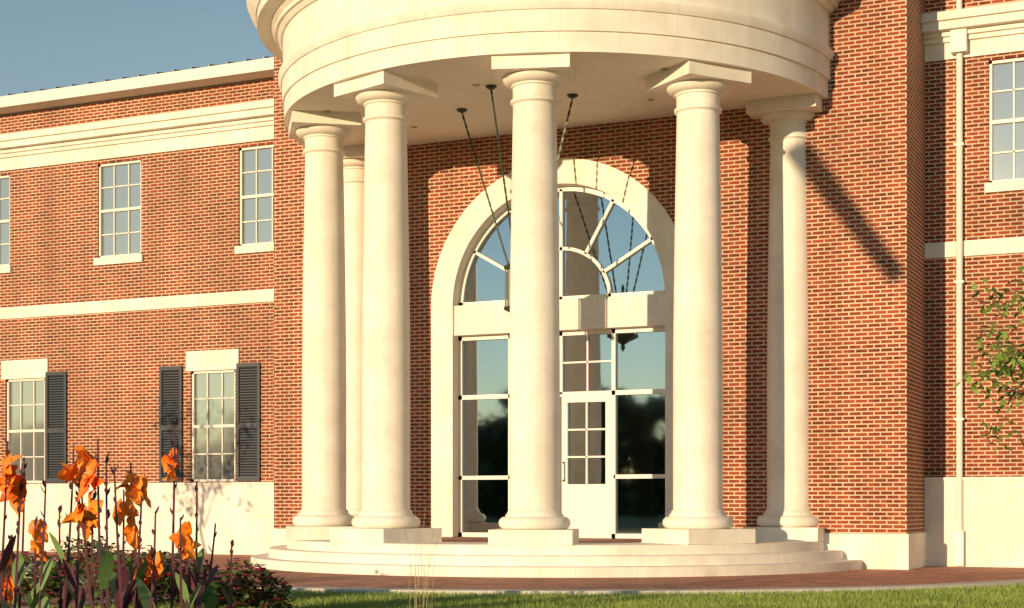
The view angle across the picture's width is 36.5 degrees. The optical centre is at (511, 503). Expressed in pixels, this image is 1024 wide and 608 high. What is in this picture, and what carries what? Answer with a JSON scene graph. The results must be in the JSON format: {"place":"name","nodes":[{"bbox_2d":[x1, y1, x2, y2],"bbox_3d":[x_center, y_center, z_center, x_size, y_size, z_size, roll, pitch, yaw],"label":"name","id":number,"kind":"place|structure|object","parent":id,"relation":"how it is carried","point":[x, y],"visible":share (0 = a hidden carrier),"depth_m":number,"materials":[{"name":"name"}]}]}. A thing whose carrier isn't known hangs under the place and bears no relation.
{"place":"outdoors","nodes":[
{"label":"outdoors","id":0,"kind":"place"},
{"bbox_2d":[0,0,273,95],"label":"sky","id":1,"kind":"structure","parent":0,"point":[45,44],"materials":[{"name":"blue"}]},
{"bbox_2d":[7,582,296,607],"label":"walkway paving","id":2,"kind":"structure","parent":0,"point":[55,603],"depth_m":16.70,"materials":[{"name":"brick"}]},
{"bbox_2d":[0,551,1005,567],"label":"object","id":3,"kind":"structure","parent":0,"point":[52,553],"depth_m":31.20,"materials":[{"name":"brick"}]},
{"bbox_2d":[0,554,1023,607],"bbox_3d":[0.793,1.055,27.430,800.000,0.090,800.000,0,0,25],"label":"lawn","id":4,"kind":"structure","parent":0,"point":[999,596],"depth_m":17.10,"materials":[{"name":"green plant"}]},
{"bbox_2d":[0,550,80,605],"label":"rose shrub","id":5,"kind":"object","parent":4,"relation":"on","point":[48,593],"visible":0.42,"depth_m":15.89,"materials":[{"name":"green plant"}]},
{"bbox_2d":[43,532,132,588],"bbox_3d":[-5.077,0.714,18.683,1.231,0.773,1.205,0,0,25],"label":"rose shrub","id":6,"kind":"object","parent":4,"relation":"on","point":[82,572],"visible":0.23,"depth_m":18.51,"materials":[{"name":"green plant"}]},
{"bbox_2d":[86,545,185,607],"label":"rose shrub","id":7,"kind":"object","parent":4,"relation":"on","point":[166,578],"visible":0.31,"depth_m":15.87,"materials":[{"name":"green plant"}]},
{"bbox_2d":[0,78,273,483],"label":"brick wall","id":8,"kind":"structure","parent":4,"relation":"on","point":[110,363],"depth_m":33.38,"materials":[{"name":"red brick"}]},
{"bbox_2d":[0,175,9,265],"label":"upper window frame","id":9,"kind":"object","parent":8,"relation":"attached to","point":[8,220],"visible":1,"depth_m":34.94,"materials":[{"name":"white wood"}]},
{"bbox_2d":[0,178,8,264],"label":"wing window glass","id":10,"kind":"object","parent":9,"relation":"in","point":[4,227],"visible":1,"depth_m":35.06,"materials":[{"name":"glass"}]},
{"bbox_2d":[7,378,44,482],"bbox_3d":[-10.831,-1.635,34.754,1.130,2.330,0.080,0,0,25],"label":"wing window frame","id":11,"kind":"object","parent":8,"relation":"attached to","point":[21,431],"visible":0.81,"depth_m":34.74,"materials":[{"name":"white wood"}]},
{"bbox_2d":[10,381,43,480],"bbox_3d":[-10.822,-1.635,34.773,1.130,2.330,0.001,0,0,25],"label":"window glass","id":12,"kind":"object","parent":11,"relation":"in","point":[27,418],"visible":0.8,"depth_m":34.77,"materials":[{"name":"clear glass"}]},
{"bbox_2d":[99,160,140,257],"bbox_3d":[-8.447,-6.375,33.644,1.180,2.050,0.080,0,0,25],"label":"upper window frame","id":13,"kind":"object","parent":8,"relation":"attached to","point":[128,209],"visible":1,"depth_m":33.71,"materials":[{"name":"white wood"}]},
{"bbox_2d":[102,163,140,255],"bbox_3d":[-8.438,-6.375,33.662,1.180,2.050,0.001,0,0,25],"label":"wing window glass","id":14,"kind":"object","parent":13,"relation":"in","point":[121,217],"visible":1,"depth_m":33.67,"materials":[{"name":"grey glass"}]},
{"bbox_2d":[0,56,270,96],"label":"roof","id":15,"kind":"structure","parent":8,"relation":"on","point":[138,75],"depth_m":32.85,"materials":[{"name":"grey metal"}]},
{"bbox_2d":[0,99,273,554],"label":"stone wall trim","id":16,"kind":"structure","parent":8,"relation":"attached to","point":[241,514],"depth_m":33.00,"materials":[{"name":"beige stone"}]},
{"bbox_2d":[0,57,273,115],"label":"roof cornice","id":17,"kind":"structure","parent":8,"relation":"attached to","point":[218,75],"depth_m":32.85,"materials":[{"name":"beige paint"}]},
{"bbox_2d":[45,362,260,482],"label":"window shutters","id":18,"kind":"object","parent":8,"relation":"attached to","point":[248,421],"visible":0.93,"depth_m":32.91,"materials":[{"name":"black wood"}]},
{"bbox_2d":[192,370,234,481],"bbox_3d":[-6.226,-1.635,32.609,1.130,2.330,0.080,0,0,25],"label":"wing window frame","id":19,"kind":"object","parent":8,"relation":"attached to","point":[208,426],"visible":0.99,"depth_m":32.68,"materials":[{"name":"white wood"}]},
{"bbox_2d":[195,372,233,478],"bbox_3d":[-6.218,-1.635,32.627,1.130,2.330,0.001,0,0,25],"label":"window glass","id":20,"kind":"object","parent":19,"relation":"in","point":[215,418],"visible":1,"depth_m":32.63,"materials":[{"name":"clear glass"}]},
{"bbox_2d":[240,144,273,245],"bbox_3d":[-5.102,-6.375,32.085,1.180,2.050,0.080,0,0,25],"label":"upper window frame","id":21,"kind":"object","parent":8,"relation":"attached to","point":[257,195],"visible":0.7,"depth_m":32.17,"materials":[{"name":"white wood"}]},
{"bbox_2d":[243,148,271,243],"bbox_3d":[-5.094,-6.375,32.103,1.180,2.050,0.001,0,0,25],"label":"wing window glass","id":22,"kind":"object","parent":21,"relation":"in","point":[264,203],"visible":0.6,"depth_m":32.17,"materials":[{"name":"grey glass"}]},
{"bbox_2d":[150,551,227,604],"bbox_3d":[-3.519,0.785,16.508,1.122,0.629,1.098,0,0,25],"label":"rose shrub","id":23,"kind":"object","parent":4,"relation":"on","point":[199,578],"visible":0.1,"depth_m":16.36,"materials":[{"name":"green plant"}]},
{"bbox_2d":[393,490,465,607],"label":"ornamental grass","id":24,"kind":"object","parent":4,"relation":"on","point":[423,595],"depth_m":14.07,"materials":[{"name":"beige"}]},
{"bbox_2d":[23,553,1023,596],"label":"concrete plaza band","id":25,"kind":"object","parent":4,"relation":"on","point":[636,591],"visible":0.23,"depth_m":18.72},
{"bbox_2d":[925,0,1023,476],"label":"brick wall","id":26,"kind":"structure","parent":4,"relation":"on","point":[993,215],"depth_m":26.05,"materials":[{"name":"red brick"}]},
{"bbox_2d":[950,0,967,565],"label":"downspout","id":27,"kind":"object","parent":26,"relation":"attached to","point":[958,43],"visible":0.98,"depth_m":25.97,"materials":[{"name":"white metal"}]},
{"bbox_2d":[921,1,1023,567],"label":"wall trim","id":28,"kind":"structure","parent":26,"relation":"attached to","point":[993,518],"depth_m":25.88,"materials":[{"name":"beige stone"}]},
{"bbox_2d":[989,57,1023,182],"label":"upper window frame","id":29,"kind":"object","parent":26,"relation":"attached to","point":[1013,120],"visible":1,"depth_m":25.90,"materials":[{"name":"white wood"}]},
{"bbox_2d":[993,61,1023,179],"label":"wing window glass","id":30,"kind":"object","parent":29,"relation":"in","point":[1002,133],"visible":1,"depth_m":25.88,"materials":[{"name":"glass"}]},
{"bbox_2d":[953,266,1023,451],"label":"young tree","id":31,"kind":"object","parent":4,"relation":"on","point":[1004,367],"visible":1,"depth_m":20.27,"materials":[{"name":"green plant"}]},
{"bbox_2d":[58,554,1023,588],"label":"plaza paving","id":32,"kind":"structure","parent":0,"point":[879,577],"depth_m":21.33,"materials":[{"name":"brick"}]},
{"bbox_2d":[251,539,861,577],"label":"entrance steps","id":33,"kind":"structure","parent":32,"relation":"on","point":[577,560],"depth_m":22.98,"materials":[{"name":"beige stone"}]},
{"bbox_2d":[286,110,360,539],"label":"portico column","id":34,"kind":"structure","parent":33,"relation":"on","point":[324,136],"depth_m":26.44,"materials":[{"name":"stone"}]},
{"bbox_2d":[343,144,364,516],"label":"portico column","id":35,"kind":"structure","parent":33,"relation":"on","point":[353,162],"depth_m":28.96,"materials":[{"name":"stone"}]},
{"bbox_2d":[246,0,841,117],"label":"portico entablature","id":36,"kind":"structure","parent":35,"relation":"on","point":[312,45],"depth_m":23.40,"materials":[{"name":"beige stone"}]},
{"bbox_2d":[284,52,826,146],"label":"portico ceiling","id":37,"kind":"structure","parent":36,"relation":"attached to","point":[610,87],"depth_m":25.23,"materials":[{"name":"beige paint"}]},
{"bbox_2d":[323,68,668,127],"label":"recessed ceiling lights","id":38,"kind":"object","parent":37,"relation":"in","point":[663,69],"visible":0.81,"depth_m":25.39},
{"bbox_2d":[457,84,577,311],"bbox_3d":[0.089,-4.760,25.552,1.589,3.720,1.728,0,0,-19],"label":"hanging chandelier","id":39,"kind":"object","parent":37,"relation":"hanging from","point":[491,87],"depth_m":25.38,"materials":[{"name":"black metal"}]},
{"bbox_2d":[330,70,441,542],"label":"portico column","id":40,"kind":"structure","parent":33,"relation":"on","point":[386,100],"depth_m":24.20,"materials":[{"name":"stone"}]},
{"bbox_2d":[488,53,578,544],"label":"portico column","id":41,"kind":"structure","parent":33,"relation":"on","point":[534,83],"depth_m":23.11,"materials":[{"name":"stone"}]},
{"bbox_2d":[442,537,641,542],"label":"portico brick pavers","id":42,"kind":"object","parent":33,"relation":"on","point":[485,539],"visible":0.16,"depth_m":25.73,"materials":[{"name":"red brick"}]},
{"bbox_2d":[642,60,754,543],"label":"portico column","id":43,"kind":"structure","parent":33,"relation":"on","point":[697,90],"depth_m":23.60,"materials":[{"name":"stone"}]},
{"bbox_2d":[743,93,824,540],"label":"portico column","id":44,"kind":"structure","parent":33,"relation":"on","point":[787,515],"depth_m":25.47,"materials":[{"name":"stone"}]},
{"bbox_2d":[271,529,926,569],"bbox_3d":[1.208,0.765,28.119,12.110,0.570,1.700,0,0,25],"label":"wall base","id":45,"kind":"object","parent":32,"relation":"on","point":[893,551],"visible":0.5,"depth_m":25.09,"materials":[{"name":"beige stone"}]},
{"bbox_2d":[274,0,924,533],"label":"brick wall","id":46,"kind":"structure","parent":32,"relation":"on","point":[866,228],"depth_m":25.63,"materials":[{"name":"red brick"}]},
{"bbox_2d":[431,158,674,536],"bbox_3d":[0.853,-2.745,27.557,4.960,6.690,0.360,0,0,25],"label":"arched door surround","id":47,"kind":"object","parent":46,"relation":"attached to","point":[452,321],"visible":0.77,"depth_m":27.96,"materials":[{"name":"beige stone"}]},
{"bbox_2d":[459,186,664,538],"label":"building entrance frames","id":48,"kind":"structure","parent":47,"relation":"in","point":[614,392],"depth_m":27.47,"materials":[{"name":"white wood"}]},
{"bbox_2d":[463,192,664,533],"bbox_3d":[0.903,-2.525,27.666,4.080,6.250,0.001,0,0,25],"label":"window glass","id":49,"kind":"object","parent":48,"relation":"in","point":[640,421],"visible":0.49,"depth_m":27.43,"materials":[{"name":"glass"}]},
{"bbox_3d":[2.134,-2.670,30.308,5.360,7.440,5.650,0,0,25],"label":"building entrance","id":50,"kind":"object","parent":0,"visible":0},
{"bbox_2d":[560,397,560,509],"bbox_3d":[0.431,-0.665,27.819,0.945,2.490,0.140,0,0,25],"label":"building entrance door","id":51,"kind":"structure","parent":50,"relation":"attached to","point":[560,453],"depth_m":27.65,"materials":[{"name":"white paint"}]},
{"bbox_2d":[562,395,611,536],"bbox_3d":[1.324,-0.665,27.403,0.945,2.490,0.140,0,0,25],"label":"door","id":52,"kind":"structure","parent":50,"relation":"attached to","point":[587,509],"depth_m":27.39,"materials":[{"name":"white paint"}]},
{"bbox_3d":[-3.473,1.091,12.900,5.400,0.022,5.400,0,0,25],"label":"mulch bed","id":53,"kind":"object","parent":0,"visible":0},
{"bbox_2d":[2,534,13,602],"bbox_3d":[-4.161,0.674,12.709,0.236,0.852,0.232,0,0,-33],"label":"canna plant","id":54,"kind":"object","parent":53,"relation":"on","point":[8,591],"visible":0.67,"depth_m":12.72,"materials":[{"name":"orange plant"}]},
{"bbox_2d":[0,435,21,607],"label":"canna plant","id":55,"kind":"object","parent":53,"relation":"on","point":[8,474],"visible":1,"depth_m":11.98,"materials":[{"name":"orange plant"}]},
{"bbox_2d":[0,463,26,607],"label":"canna plant","id":56,"kind":"object","parent":53,"relation":"on","point":[16,497],"visible":0.85,"depth_m":12.19,"materials":[{"name":"orange plant"}]},
{"bbox_2d":[10,457,31,607],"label":"canna stem","id":57,"kind":"object","parent":53,"relation":"on","point":[13,557],"visible":0.6,"depth_m":13.07,"materials":[{"name":"purple plant"}]},
{"bbox_2d":[26,516,48,607],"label":"canna plant","id":58,"kind":"object","parent":53,"relation":"on","point":[35,528],"visible":0.88,"depth_m":13.01,"materials":[{"name":"orange plant"}]},
{"bbox_2d":[36,479,53,607],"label":"canna stem","id":59,"kind":"object","parent":53,"relation":"on","point":[45,570],"visible":1,"depth_m":11.91,"materials":[{"name":"purple plant"}]},
{"bbox_2d":[49,445,76,607],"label":"canna stem","id":60,"kind":"object","parent":53,"relation":"on","point":[58,547],"visible":0.7,"depth_m":12.72,"materials":[{"name":"purple plant"}]},
{"bbox_2d":[56,446,95,607],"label":"canna plant","id":61,"kind":"object","parent":53,"relation":"on","point":[75,471],"visible":0.9,"depth_m":12.59,"materials":[{"name":"orange plant"}]},
{"bbox_2d":[57,490,103,607],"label":"canna plant","id":62,"kind":"object","parent":53,"relation":"on","point":[92,508],"depth_m":13.14,"materials":[{"name":"orange plant"}]},
{"bbox_2d":[61,496,115,607],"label":"canna plant","id":63,"kind":"object","parent":53,"relation":"on","point":[82,513],"visible":0.84,"depth_m":12.01,"materials":[{"name":"orange plant"}]},
{"bbox_2d":[78,438,113,607],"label":"canna plant","id":64,"kind":"object","parent":53,"relation":"on","point":[106,565],"visible":1,"depth_m":11.59,"materials":[{"name":"orange plant"}]},
{"bbox_2d":[93,453,110,607],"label":"canna stem","id":65,"kind":"object","parent":53,"relation":"on","point":[108,513],"visible":0.81,"depth_m":11.84,"materials":[{"name":"purple plant"}]},
{"bbox_2d":[110,464,137,607],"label":"canna stem","id":66,"kind":"object","parent":53,"relation":"on","point":[124,599],"visible":1,"depth_m":12.22,"materials":[{"name":"purple plant"}]},
{"bbox_2d":[110,489,138,597],"bbox_3d":[-3.095,0.492,12.446,0.227,1.216,0.298,0,0,-24],"label":"canna plant","id":67,"kind":"object","parent":53,"relation":"on","point":[130,531],"visible":0.96,"depth_m":12.40,"materials":[{"name":"orange plant"}]},
{"bbox_2d":[116,462,146,607],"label":"canna plant","id":68,"kind":"object","parent":53,"relation":"on","point":[131,477],"visible":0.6,"depth_m":12.94,"materials":[{"name":"orange plant"}]},
{"bbox_2d":[126,474,151,607],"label":"canna plant","id":69,"kind":"object","parent":53,"relation":"on","point":[138,495],"visible":0.85,"depth_m":12.62,"materials":[{"name":"orange plant"}]},
{"bbox_2d":[133,558,163,607],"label":"canna plant","id":70,"kind":"object","parent":53,"relation":"on","point":[157,576],"visible":0.22,"depth_m":12.78,"materials":[{"name":"orange plant"}]},
{"bbox_2d":[136,506,165,607],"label":"canna stem","id":71,"kind":"object","parent":53,"relation":"on","point":[146,599],"visible":1,"depth_m":12.28,"materials":[{"name":"purple plant"}]},
{"bbox_2d":[139,548,170,607],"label":"canna plant","id":72,"kind":"object","parent":53,"relation":"on","point":[159,557],"visible":0.77,"depth_m":12.64,"materials":[{"name":"orange plant"}]},
{"bbox_2d":[161,418,184,607],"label":"canna plant","id":73,"kind":"object","parent":53,"relation":"on","point":[170,464],"visible":0.99,"depth_m":12.63,"materials":[{"name":"orange plant"}]},
{"bbox_2d":[177,514,184,607],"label":"canna stem","id":74,"kind":"object","parent":53,"relation":"on","point":[180,550],"visible":1,"depth_m":11.74,"materials":[{"name":"purple plant"}]},
{"bbox_2d":[169,521,201,607],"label":"canna plant","id":75,"kind":"object","parent":53,"relation":"on","point":[189,545],"visible":0.84,"depth_m":12.07,"materials":[{"name":"orange plant"}]},
{"bbox_2d":[188,481,203,607],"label":"canna stem","id":76,"kind":"object","parent":53,"relation":"on","point":[198,561],"visible":0.84,"depth_m":12.91,"materials":[{"name":"purple plant"}]},
{"bbox_2d":[196,565,217,607],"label":"canna stem","id":77,"kind":"object","parent":53,"relation":"on","point":[207,596],"visible":0.99,"depth_m":12.28,"materials":[{"name":"green plant"}]},
{"bbox_2d":[204,523,218,584],"bbox_3d":[-2.545,0.631,13.043,0.159,0.939,0.118,0,0,-1],"label":"canna stem","id":78,"kind":"object","parent":53,"relation":"on","point":[212,574],"visible":0.8,"depth_m":13.01,"materials":[{"name":"purple plant"}]},
{"bbox_2d":[218,539,233,607],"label":"canna stem","id":79,"kind":"object","parent":53,"relation":"on","point":[224,591],"visible":1,"depth_m":13.14,"materials":[{"name":"purple plant"}]},
{"bbox_2d":[191,558,296,607],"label":"rose shrub","id":80,"kind":"object","parent":53,"relation":"on","point":[272,597],"visible":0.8,"depth_m":14.65,"materials":[{"name":"green plant"}]}
]}

